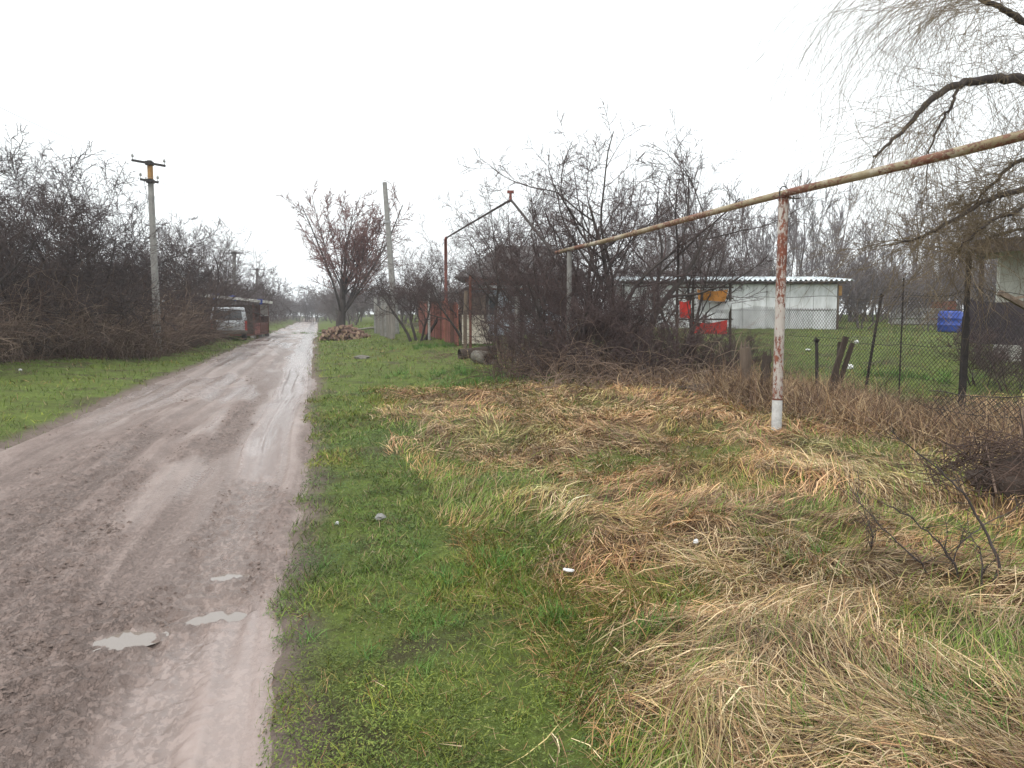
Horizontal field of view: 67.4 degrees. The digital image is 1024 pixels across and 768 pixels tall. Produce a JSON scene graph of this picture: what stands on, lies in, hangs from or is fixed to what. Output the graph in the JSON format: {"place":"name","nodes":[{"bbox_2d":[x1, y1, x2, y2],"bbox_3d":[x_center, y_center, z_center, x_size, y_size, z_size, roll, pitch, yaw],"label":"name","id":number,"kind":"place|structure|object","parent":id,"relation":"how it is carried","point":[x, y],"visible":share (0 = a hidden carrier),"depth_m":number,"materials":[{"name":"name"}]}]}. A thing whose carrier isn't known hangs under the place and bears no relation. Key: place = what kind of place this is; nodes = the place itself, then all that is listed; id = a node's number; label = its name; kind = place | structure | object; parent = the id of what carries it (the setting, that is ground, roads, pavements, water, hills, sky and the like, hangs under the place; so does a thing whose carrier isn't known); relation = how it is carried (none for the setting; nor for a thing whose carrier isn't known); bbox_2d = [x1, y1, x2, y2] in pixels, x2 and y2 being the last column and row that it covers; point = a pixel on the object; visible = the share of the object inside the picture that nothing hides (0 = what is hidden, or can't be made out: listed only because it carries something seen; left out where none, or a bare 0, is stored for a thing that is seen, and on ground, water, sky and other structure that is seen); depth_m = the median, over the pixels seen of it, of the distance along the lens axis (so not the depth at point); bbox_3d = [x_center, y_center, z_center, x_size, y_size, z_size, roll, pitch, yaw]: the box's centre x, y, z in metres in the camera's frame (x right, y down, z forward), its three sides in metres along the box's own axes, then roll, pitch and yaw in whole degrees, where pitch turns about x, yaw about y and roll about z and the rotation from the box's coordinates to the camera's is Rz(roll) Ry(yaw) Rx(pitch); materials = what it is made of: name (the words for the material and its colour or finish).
{"place":"outdoors","nodes":[
{"label":"outdoors","id":0,"kind":"place"},
{"bbox_2d":[0,322,317,767],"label":"dirt road","id":1,"kind":"structure","parent":0,"point":[182,695],"depth_m":5.03,"materials":[{"name":"soil"}]},
{"bbox_2d":[92,629,168,650],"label":"puddle","id":2,"kind":"object","parent":1,"relation":"on","point":[123,639],"visible":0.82,"depth_m":3.90,"materials":[{"name":"grey liquid"}]},
{"bbox_2d":[0,376,300,735],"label":"mud clods","id":3,"kind":"object","parent":1,"relation":"on","point":[68,560],"visible":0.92,"depth_m":4.86,"materials":[{"name":"soil"}]},
{"bbox_2d":[184,611,246,624],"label":"puddle","id":4,"kind":"object","parent":1,"relation":"on","point":[216,617],"visible":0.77,"depth_m":4.19,"materials":[{"name":"grey liquid"}]},
{"bbox_2d":[0,314,1023,767],"bbox_3d":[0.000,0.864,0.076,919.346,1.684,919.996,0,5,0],"label":"ground","id":5,"kind":"structure","parent":0,"point":[64,416],"depth_m":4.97,"materials":[{"name":"plant"}]},
{"bbox_2d":[0,120,102,339],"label":"bare tree","id":6,"kind":"object","parent":5,"relation":"on","point":[5,238],"visible":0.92,"depth_m":20.03,"materials":[{"name":"brown plant"}]},
{"bbox_2d":[9,256,133,348],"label":"thicket tree","id":7,"kind":"object","parent":5,"relation":"on","point":[80,292],"visible":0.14,"depth_m":27.71,"materials":[{"name":"brown plant"}]},
{"bbox_2d":[0,139,170,355],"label":"bare tree","id":8,"kind":"object","parent":5,"relation":"on","point":[68,259],"visible":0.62,"depth_m":24.23,"materials":[{"name":"brown plant"}]},
{"bbox_2d":[0,145,192,355],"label":"bare tree","id":9,"kind":"object","parent":5,"relation":"on","point":[116,273],"visible":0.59,"depth_m":23.53,"materials":[{"name":"brown plant"}]},
{"bbox_2d":[0,139,217,345],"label":"bare tree","id":10,"kind":"object","parent":5,"relation":"on","point":[105,210],"visible":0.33,"depth_m":29.21,"materials":[{"name":"brown plant"}]},
{"bbox_2d":[41,224,187,330],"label":"thicket tree","id":11,"kind":"object","parent":5,"relation":"on","point":[144,271],"visible":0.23,"depth_m":31.24,"materials":[{"name":"brown plant"}]},
{"bbox_2d":[0,247,260,369],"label":"bramble canes","id":12,"kind":"object","parent":5,"relation":"on","point":[83,334],"visible":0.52,"depth_m":23.68,"materials":[{"name":"plant"}]},
{"bbox_2d":[0,204,281,376],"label":"bramble thicket","id":13,"kind":"object","parent":5,"relation":"on","point":[164,348],"visible":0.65,"depth_m":24.45,"materials":[{"name":"plant"}]},
{"bbox_2d":[0,156,283,343],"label":"bare tree","id":14,"kind":"object","parent":5,"relation":"on","point":[165,234],"visible":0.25,"depth_m":32.31,"materials":[{"name":"brown plant"}]},
{"bbox_2d":[50,308,233,357],"bbox_3d":[-17.535,-3.083,41.750,5.965,2.641,36.446,-1,5,-14],"label":"roadside brush","id":15,"kind":"object","parent":5,"relation":"on","point":[163,342],"visible":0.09,"depth_m":27.91,"materials":[{"name":"plant"}]},
{"bbox_2d":[131,153,165,349],"bbox_3d":[-13.150,-4.528,28.187,1.242,7.653,0.308,0,5,0],"label":"power pole","id":16,"kind":"object","parent":5,"relation":"on","point":[150,164],"visible":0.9,"depth_m":28.00,"materials":[{"name":"concrete"}]},
{"bbox_2d":[110,211,239,326],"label":"bare tree","id":17,"kind":"object","parent":5,"relation":"on","point":[201,260],"visible":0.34,"depth_m":36.78,"materials":[{"name":"brown plant"}]},
{"bbox_2d":[137,215,276,338],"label":"bare tree","id":18,"kind":"object","parent":5,"relation":"on","point":[224,267],"visible":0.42,"depth_m":41.98,"materials":[{"name":"brown plant"}]},
{"bbox_2d":[210,307,246,339],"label":"parked van","id":19,"kind":"object","parent":5,"relation":"on","point":[244,335],"visible":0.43,"depth_m":45.07,"materials":[{"name":"white paint"}]},
{"bbox_2d":[164,233,309,328],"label":"bare tree","id":20,"kind":"object","parent":5,"relation":"on","point":[263,274],"visible":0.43,"depth_m":61.42,"materials":[{"name":"brown plant"}]},
{"bbox_2d":[205,295,272,337],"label":"rusty hut","id":21,"kind":"object","parent":5,"relation":"on","point":[261,328],"visible":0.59,"depth_m":52.79,"materials":[{"name":"metal"}]},
{"bbox_2d":[306,275,367,323],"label":"tree","id":22,"kind":"object","parent":5,"relation":"on","point":[324,296],"visible":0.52,"depth_m":79.75,"materials":[{"name":"plant"}]},
{"bbox_2d":[274,180,413,325],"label":"bare tree","id":23,"kind":"object","parent":5,"relation":"on","point":[361,243],"visible":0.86,"depth_m":51.24,"materials":[{"name":"brown plant"}]},
{"bbox_2d":[319,324,371,340],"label":"firewood pile","id":24,"kind":"object","parent":5,"relation":"on","point":[343,332],"visible":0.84,"depth_m":45.52,"materials":[{"name":"brown wood"}]},
{"bbox_2d":[322,281,380,325],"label":"tree","id":25,"kind":"object","parent":5,"relation":"on","point":[348,310],"visible":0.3,"depth_m":74.36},
{"bbox_2d":[374,297,394,338],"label":"picket fence","id":26,"kind":"object","parent":5,"relation":"on","point":[385,327],"visible":0.6,"depth_m":42.69,"materials":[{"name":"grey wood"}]},
{"bbox_2d":[382,182,398,333],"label":"power pole","id":27,"kind":"object","parent":5,"relation":"on","point":[388,229],"visible":0.81,"depth_m":44.25,"materials":[{"name":"concrete"}]},
{"bbox_2d":[358,270,431,323],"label":"tree","id":28,"kind":"object","parent":5,"relation":"on","point":[401,313],"visible":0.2,"depth_m":61.30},
{"bbox_2d":[334,212,499,341],"bbox_3d":[-4.186,-5.044,36.526,8.121,6.333,5.745,-4,6,-36],"label":"bare tree","id":29,"kind":"object","parent":5,"relation":"on","point":[383,295],"visible":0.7,"depth_m":36.14,"materials":[{"name":"brown plant"}]},
{"bbox_2d":[418,301,459,345],"bbox_3d":[-3.710,-3.122,37.366,0.124,2.061,13.385,-1,5,-14],"label":"red fence","id":30,"kind":"object","parent":5,"relation":"on","point":[444,325],"visible":0.44,"depth_m":34.61,"materials":[{"name":"metal"}]},
{"bbox_2d":[389,218,542,345],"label":"bare tree","id":31,"kind":"object","parent":5,"relation":"on","point":[432,299],"visible":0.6,"depth_m":30.81,"materials":[{"name":"brown plant"}]},
{"bbox_2d":[462,315,488,344],"bbox_3d":[-1.399,-2.089,30.455,1.179,1.313,0.081,0,5,0],"label":"board panel","id":32,"kind":"object","parent":5,"relation":"on","point":[474,329],"visible":0.48,"depth_m":30.42,"materials":[{"name":"white wood"}]},
{"bbox_2d":[431,145,583,357],"bbox_3d":[0.027,-3.913,24.733,4.482,6.388,6.820,1,5,10],"label":"bare tree","id":33,"kind":"object","parent":5,"relation":"on","point":[494,245],"visible":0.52,"depth_m":22.91,"materials":[{"name":"brown plant"}]},
{"bbox_2d":[463,302,551,368],"bbox_3d":[-0.017,-1.282,20.549,2.696,1.978,2.800,0,5,0],"label":"thorn shrub","id":34,"kind":"object","parent":5,"relation":"on","point":[489,335],"visible":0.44,"depth_m":20.01,"materials":[{"name":"brown plant"}]},
{"bbox_2d":[454,246,586,335],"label":"brick house","id":35,"kind":"structure","parent":5,"relation":"on","point":[490,301],"depth_m":39.85,"materials":[{"name":"brick"}]},
{"bbox_2d":[478,266,636,358],"bbox_3d":[1.448,-1.914,22.404,4.634,3.018,4.594,-4,6,-34],"label":"thorn shrub","id":36,"kind":"object","parent":5,"relation":"on","point":[533,306],"visible":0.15,"depth_m":21.67,"materials":[{"name":"brown plant"}]},
{"bbox_2d":[479,284,649,379],"bbox_3d":[1.462,-1.074,16.743,3.445,2.263,3.476,-4,7,-37],"label":"thorn shrub","id":37,"kind":"object","parent":5,"relation":"on","point":[530,336],"visible":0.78,"depth_m":16.46,"materials":[{"name":"brown plant"}]},
{"bbox_2d":[441,147,687,314],"bbox_3d":[1.573,-3.689,22.538,4.786,6.504,8.498,-5,7,-44],"label":"bare tree","id":38,"kind":"object","parent":5,"relation":"on","point":[578,205],"visible":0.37,"depth_m":22.10,"materials":[{"name":"brown plant"}]},
{"bbox_2d":[451,206,686,372],"bbox_3d":[1.230,-2.024,17.246,5.132,4.002,3.630,-2,5,-16],"label":"bare tree","id":39,"kind":"object","parent":5,"relation":"on","point":[545,284],"visible":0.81,"depth_m":17.12,"materials":[{"name":"brown plant"}]},
{"bbox_2d":[566,245,576,372],"bbox_3d":[1.375,-1.578,17.609,0.274,3.184,0.121,-1,5,-14],"label":"pipe post","id":40,"kind":"object","parent":5,"relation":"on","point":[569,263],"visible":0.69,"depth_m":17.47,"materials":[{"name":"metal"}]},
{"bbox_2d":[475,128,714,366],"bbox_3d":[1.908,-3.301,20.263,7.930,6.184,5.609,4,7,38],"label":"bare tree","id":41,"kind":"object","parent":5,"relation":"on","point":[558,241],"visible":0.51,"depth_m":19.33,"materials":[{"name":"brown plant"}]},
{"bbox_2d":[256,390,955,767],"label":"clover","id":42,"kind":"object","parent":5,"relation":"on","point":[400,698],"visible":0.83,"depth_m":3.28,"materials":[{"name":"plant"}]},
{"bbox_2d":[537,277,682,372],"bbox_3d":[2.298,-1.220,17.657,3.893,2.394,3.636,3,6,31],"label":"thorn shrub","id":43,"kind":"object","parent":5,"relation":"on","point":[639,312],"visible":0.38,"depth_m":16.97,"materials":[{"name":"brown plant"}]},
{"bbox_2d":[531,260,691,360],"bbox_3d":[2.437,-1.810,20.401,4.282,3.026,4.123,0,5,3],"label":"thorn shrub","id":44,"kind":"object","parent":5,"relation":"on","point":[650,295],"visible":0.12,"depth_m":19.53,"materials":[{"name":"brown plant"}]},
{"bbox_2d":[439,343,802,390],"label":"shrub weeds","id":45,"kind":"object","parent":5,"relation":"on","point":[669,378],"visible":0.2,"depth_m":15.15,"materials":[{"name":"plant"}]},
{"bbox_2d":[431,266,826,384],"bbox_3d":[2.660,-1.159,18.200,9.280,2.989,8.431,0,5,0],"label":"thorn tangle","id":46,"kind":"object","parent":5,"relation":"on","point":[516,368],"visible":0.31,"depth_m":16.59,"materials":[{"name":"plant"}]},
{"bbox_2d":[461,292,824,396],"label":"pale shoots","id":47,"kind":"object","parent":5,"relation":"on","point":[596,377],"visible":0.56,"depth_m":14.93,"materials":[{"name":"plant"}]},
{"bbox_2d":[571,286,715,372],"bbox_3d":[2.993,-1.122,17.417,3.013,2.211,3.129,-5,7,-43],"label":"thorn shrub","id":48,"kind":"object","parent":5,"relation":"on","point":[671,302],"visible":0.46,"depth_m":17.01,"materials":[{"name":"brown plant"}]},
{"bbox_2d":[456,97,850,370],"bbox_3d":[3.261,-3.514,19.059,8.916,6.824,5.021,-2,6,-25],"label":"bare tree","id":49,"kind":"object","parent":5,"relation":"on","point":[702,232],"visible":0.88,"depth_m":18.83,"materials":[{"name":"brown plant"}]},
{"bbox_2d":[609,316,715,379],"bbox_3d":[3.062,-0.721,15.770,2.148,1.415,2.300,4,6,34],"label":"thorn shrub","id":50,"kind":"object","parent":5,"relation":"on","point":[650,346],"visible":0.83,"depth_m":15.45,"materials":[{"name":"brown plant"}]},
{"bbox_2d":[633,313,739,373],"bbox_3d":[3.684,-0.770,16.546,2.383,1.552,2.362,1,5,9],"label":"thorn shrub","id":51,"kind":"object","parent":5,"relation":"on","point":[703,341],"visible":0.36,"depth_m":16.22,"materials":[{"name":"brown plant"}]},
{"bbox_2d":[581,147,793,349],"bbox_3d":[4.887,-4.004,25.026,4.530,6.456,6.893,-4,6,-35],"label":"bare tree","id":52,"kind":"object","parent":5,"relation":"on","point":[709,259],"visible":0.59,"depth_m":23.71,"materials":[{"name":"brown plant"}]},
{"bbox_2d":[676,282,733,345],"bbox_3d":[6.046,-1.914,24.138,1.838,2.589,0.095,0,5,0],"label":"drying frame","id":53,"kind":"object","parent":5,"relation":"on","point":[730,298],"visible":0.17,"depth_m":24.05,"materials":[{"name":"brown metal"}]},
{"bbox_2d":[695,298,731,313],"bbox_3d":[6.290,-2.428,23.985,1.120,0.497,0.112,0,5,0],"label":"hung tarpaulin","id":54,"kind":"object","parent":53,"relation":"hanging from","point":[718,307],"visible":0.75,"depth_m":23.97,"materials":[{"name":"white fabric"}]},
{"bbox_2d":[679,327,773,378],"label":"thorn shrub","id":55,"kind":"object","parent":5,"relation":"on","point":[747,339],"visible":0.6,"depth_m":15.78,"materials":[{"name":"brown plant"}]},
{"bbox_2d":[616,276,853,329],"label":"white shed","id":56,"kind":"structure","parent":5,"relation":"on","point":[818,301],"depth_m":39.77,"materials":[{"name":"metal"}]},
{"bbox_2d":[720,197,760,273],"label":"slender tree","id":57,"kind":"object","parent":5,"relation":"on","point":[743,245],"visible":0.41,"depth_m":55.73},
{"bbox_2d":[716,184,767,276],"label":"slender tree","id":58,"kind":"object","parent":5,"relation":"on","point":[732,196],"visible":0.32,"depth_m":67.65,"materials":[{"name":"plant"}]},
{"bbox_2d":[739,340,752,393],"bbox_3d":[4.173,-0.211,13.635,0.296,1.143,0.293,0,5,0],"label":"tree stump","id":59,"kind":"object","parent":5,"relation":"on","point":[745,356],"visible":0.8,"depth_m":13.54,"materials":[{"name":"brown wood"}]},
{"bbox_2d":[760,348,771,391],"bbox_3d":[4.335,-0.095,13.244,0.277,1.056,0.248,0,5,0],"label":"tree stump","id":60,"kind":"object","parent":5,"relation":"on","point":[766,362],"visible":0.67,"depth_m":13.17,"materials":[{"name":"brown wood"}]},
{"bbox_2d":[752,206,797,275],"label":"slender tree","id":61,"kind":"object","parent":5,"relation":"on","point":[775,228],"visible":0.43,"depth_m":61.20,"materials":[{"name":"plant"}]},
{"bbox_2d":[771,186,799,430],"bbox_3d":[3.413,-0.830,9.598,0.282,3.224,0.134,-1,5,-14],"label":"pipe post","id":62,"kind":"object","parent":5,"relation":"on","point":[780,303],"visible":0.86,"depth_m":9.53,"materials":[{"name":"metal"}]},
{"bbox_2d":[444,129,1023,299],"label":"gas pipe","id":63,"kind":"object","parent":62,"relation":"on","point":[990,143],"visible":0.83,"depth_m":8.70,"materials":[{"name":"metal"}]},
{"bbox_2d":[773,170,829,276],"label":"slender tree","id":64,"kind":"object","parent":5,"relation":"on","point":[810,208],"visible":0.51,"depth_m":62.32,"materials":[{"name":"plant"}]},
{"bbox_2d":[787,169,825,281],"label":"slender tree","id":65,"kind":"object","parent":5,"relation":"on","point":[796,257],"visible":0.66,"depth_m":56.26,"materials":[{"name":"plant"}]},
{"bbox_2d":[799,189,842,276],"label":"slender tree","id":66,"kind":"object","parent":5,"relation":"on","point":[829,203],"visible":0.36,"depth_m":77.17,"materials":[{"name":"plant"}]},
{"bbox_2d":[648,332,1023,466],"bbox_3d":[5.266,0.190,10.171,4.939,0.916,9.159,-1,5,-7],"label":"dry grass","id":67,"kind":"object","parent":5,"relation":"on","point":[840,409],"visible":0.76,"depth_m":10.25,"materials":[{"name":"plant"}]},
{"bbox_2d":[928,389,1023,440],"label":"fallen netting","id":68,"kind":"object","parent":67,"relation":"on","point":[981,415],"visible":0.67,"depth_m":8.93,"materials":[{"name":"metal"}]},
{"bbox_2d":[711,289,963,410],"bbox_3d":[5.643,-0.775,14.693,0.131,1.906,7.265,-1,5,-15],"label":"fence","id":69,"kind":"object","parent":5,"relation":"on","point":[856,342],"visible":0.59,"depth_m":13.15,"materials":[{"name":"metal"}]},
{"bbox_2d":[827,336,854,393],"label":"broken planks","id":70,"kind":"object","parent":5,"relation":"on","point":[842,344],"visible":0.55,"depth_m":12.93,"materials":[{"name":"brown wood"}]},
{"bbox_2d":[664,0,1023,381],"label":"willow tree","id":71,"kind":"object","parent":5,"relation":"on","point":[984,199],"visible":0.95,"depth_m":9.22,"materials":[{"name":"brown plant"}]},
{"bbox_2d":[816,182,871,281],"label":"slender tree","id":72,"kind":"object","parent":5,"relation":"on","point":[850,232],"visible":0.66,"depth_m":56.30,"materials":[{"name":"plant"}]},
{"bbox_2d":[824,256,884,321],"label":"garden shrub","id":73,"kind":"object","parent":5,"relation":"on","point":[850,287],"visible":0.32,"depth_m":50.11,"materials":[{"name":"plant"}]},
{"bbox_2d":[815,247,900,321],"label":"garden shrub","id":74,"kind":"object","parent":5,"relation":"on","point":[853,268],"visible":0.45,"depth_m":49.70,"materials":[{"name":"plant"}]},
{"bbox_2d":[836,188,882,320],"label":"slender tree","id":75,"kind":"object","parent":5,"relation":"on","point":[866,224],"visible":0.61,"depth_m":51.44,"materials":[{"name":"plant"}]},
{"bbox_2d":[845,488,902,553],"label":"bent sapling","id":76,"kind":"object","parent":5,"relation":"on","point":[872,536],"visible":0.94,"depth_m":4.64,"materials":[{"name":"brown plant"}]},
{"bbox_2d":[833,268,931,328],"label":"garden shrub","id":77,"kind":"object","parent":5,"relation":"on","point":[866,299],"visible":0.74,"depth_m":40.04,"materials":[{"name":"plant"}]},
{"bbox_2d":[842,256,931,321],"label":"garden shrub","id":78,"kind":"object","parent":5,"relation":"on","point":[923,280],"visible":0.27,"depth_m":50.18,"materials":[{"name":"plant"}]},
{"bbox_2d":[825,467,952,578],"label":"bent sapling","id":79,"kind":"object","parent":5,"relation":"on","point":[909,553],"visible":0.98,"depth_m":4.37,"materials":[{"name":"brown plant"}]},
{"bbox_2d":[861,271,926,325],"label":"garden shrub","id":80,"kind":"object","parent":5,"relation":"on","point":[885,306],"visible":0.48,"depth_m":42.70,"materials":[{"name":"plant"}]},
{"bbox_2d":[882,170,936,313],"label":"slender tree","id":81,"kind":"object","parent":5,"relation":"on","point":[916,209],"visible":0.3,"depth_m":63.18,"materials":[{"name":"plant"}]},
{"bbox_2d":[887,308,942,324],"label":"slab stack","id":82,"kind":"object","parent":5,"relation":"on","point":[905,323],"visible":0.16,"depth_m":45.59,"materials":[{"name":"concrete"}]},
{"bbox_2d":[880,263,957,318],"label":"garden shrub","id":83,"kind":"object","parent":5,"relation":"on","point":[919,287],"visible":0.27,"depth_m":50.88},
{"bbox_2d":[896,292,949,330],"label":"garden shrub","id":84,"kind":"object","parent":5,"relation":"on","point":[931,304],"visible":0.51,"depth_m":39.89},
{"bbox_2d":[865,489,982,579],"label":"bent sapling","id":85,"kind":"object","parent":5,"relation":"on","point":[943,548],"visible":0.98,"depth_m":4.21,"materials":[{"name":"brown plant"}]},
{"bbox_2d":[864,404,1002,585],"bbox_3d":[2.261,0.601,4.169,0.703,0.972,0.358,3,6,31],"label":"bent sapling","id":86,"kind":"object","parent":5,"relation":"on","point":[990,543],"visible":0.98,"depth_m":4.10,"materials":[{"name":"brown plant"}]},
{"bbox_2d":[891,258,987,318],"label":"garden shrub","id":87,"kind":"object","parent":5,"relation":"on","point":[935,289],"visible":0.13,"depth_m":52.06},
{"bbox_2d":[937,310,962,332],"bbox_3d":[21.730,-3.103,38.090,1.187,1.148,1.170,-2,5,-17],"label":"plastic drum","id":88,"kind":"object","parent":5,"relation":"on","point":[942,320],"visible":0.54,"depth_m":37.64,"materials":[{"name":"plastic"}]},
{"bbox_2d":[895,406,1023,508],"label":"brush pile","id":89,"kind":"object","parent":5,"relation":"on","point":[1011,467],"visible":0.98,"depth_m":6.05,"materials":[{"name":"plant"}]},
{"bbox_2d":[928,260,996,310],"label":"garden shrub","id":90,"kind":"object","parent":5,"relation":"on","point":[958,305],"visible":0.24,"depth_m":50.98,"materials":[{"name":"plant"}]},
{"bbox_2d":[958,248,976,408],"bbox_3d":[6.665,-0.634,11.188,0.204,2.708,0.075,0,5,0],"label":"iron post","id":91,"kind":"object","parent":5,"relation":"on","point":[963,368],"visible":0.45,"depth_m":11.17,"materials":[{"name":"metal"}]},
{"bbox_2d":[937,497,1010,586],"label":"bent sapling","id":92,"kind":"object","parent":5,"relation":"on","point":[982,568],"visible":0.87,"depth_m":4.08,"materials":[{"name":"brown plant"}]},
{"bbox_2d":[930,319,1023,386],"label":"yard shrub","id":93,"kind":"object","parent":5,"relation":"on","point":[969,355],"visible":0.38,"depth_m":15.38,"materials":[{"name":"brown plant"}]},
{"bbox_2d":[947,327,1023,393],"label":"yard shrub","id":94,"kind":"object","parent":5,"relation":"on","point":[1000,360],"visible":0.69,"depth_m":14.64,"materials":[{"name":"brown plant"}]},
{"bbox_2d":[957,236,1023,364],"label":"outbuilding","id":95,"kind":"structure","parent":5,"relation":"on","point":[1013,284],"depth_m":20.64,"materials":[{"name":"grey wood"}]},
{"bbox_2d":[964,283,1023,425],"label":"fence","id":96,"kind":"object","parent":5,"relation":"on","point":[994,348],"visible":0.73,"depth_m":10.51,"materials":[{"name":"metal"}]},
{"bbox_2d":[0,314,1023,472],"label":"distant grass","id":97,"kind":"structure","parent":0,"point":[194,353],"depth_m":20.47,"materials":[{"name":"plant"}]},
{"bbox_2d":[0,0,1023,316],"label":"sky","id":98,"kind":"structure","parent":0,"point":[246,103],"materials":[{"name":"white"}]},
{"bbox_2d":[255,387,955,767],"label":"verge grass","id":99,"kind":"structure","parent":0,"point":[343,575],"depth_m":4.49,"materials":[{"name":"plant"}]},
{"bbox_2d":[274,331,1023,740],"bbox_3d":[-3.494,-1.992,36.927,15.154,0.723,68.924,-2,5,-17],"label":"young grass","id":100,"kind":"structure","parent":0,"point":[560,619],"depth_m":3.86,"materials":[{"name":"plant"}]},
{"bbox_2d":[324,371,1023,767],"bbox_3d":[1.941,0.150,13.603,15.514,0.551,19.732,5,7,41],"label":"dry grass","id":101,"kind":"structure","parent":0,"point":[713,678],"depth_m":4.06,"materials":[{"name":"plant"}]},
{"bbox_2d":[969,299,1023,344],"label":"plum tarpaulin","id":102,"kind":"object","parent":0,"point":[1017,309],"visible":0.53,"depth_m":16.94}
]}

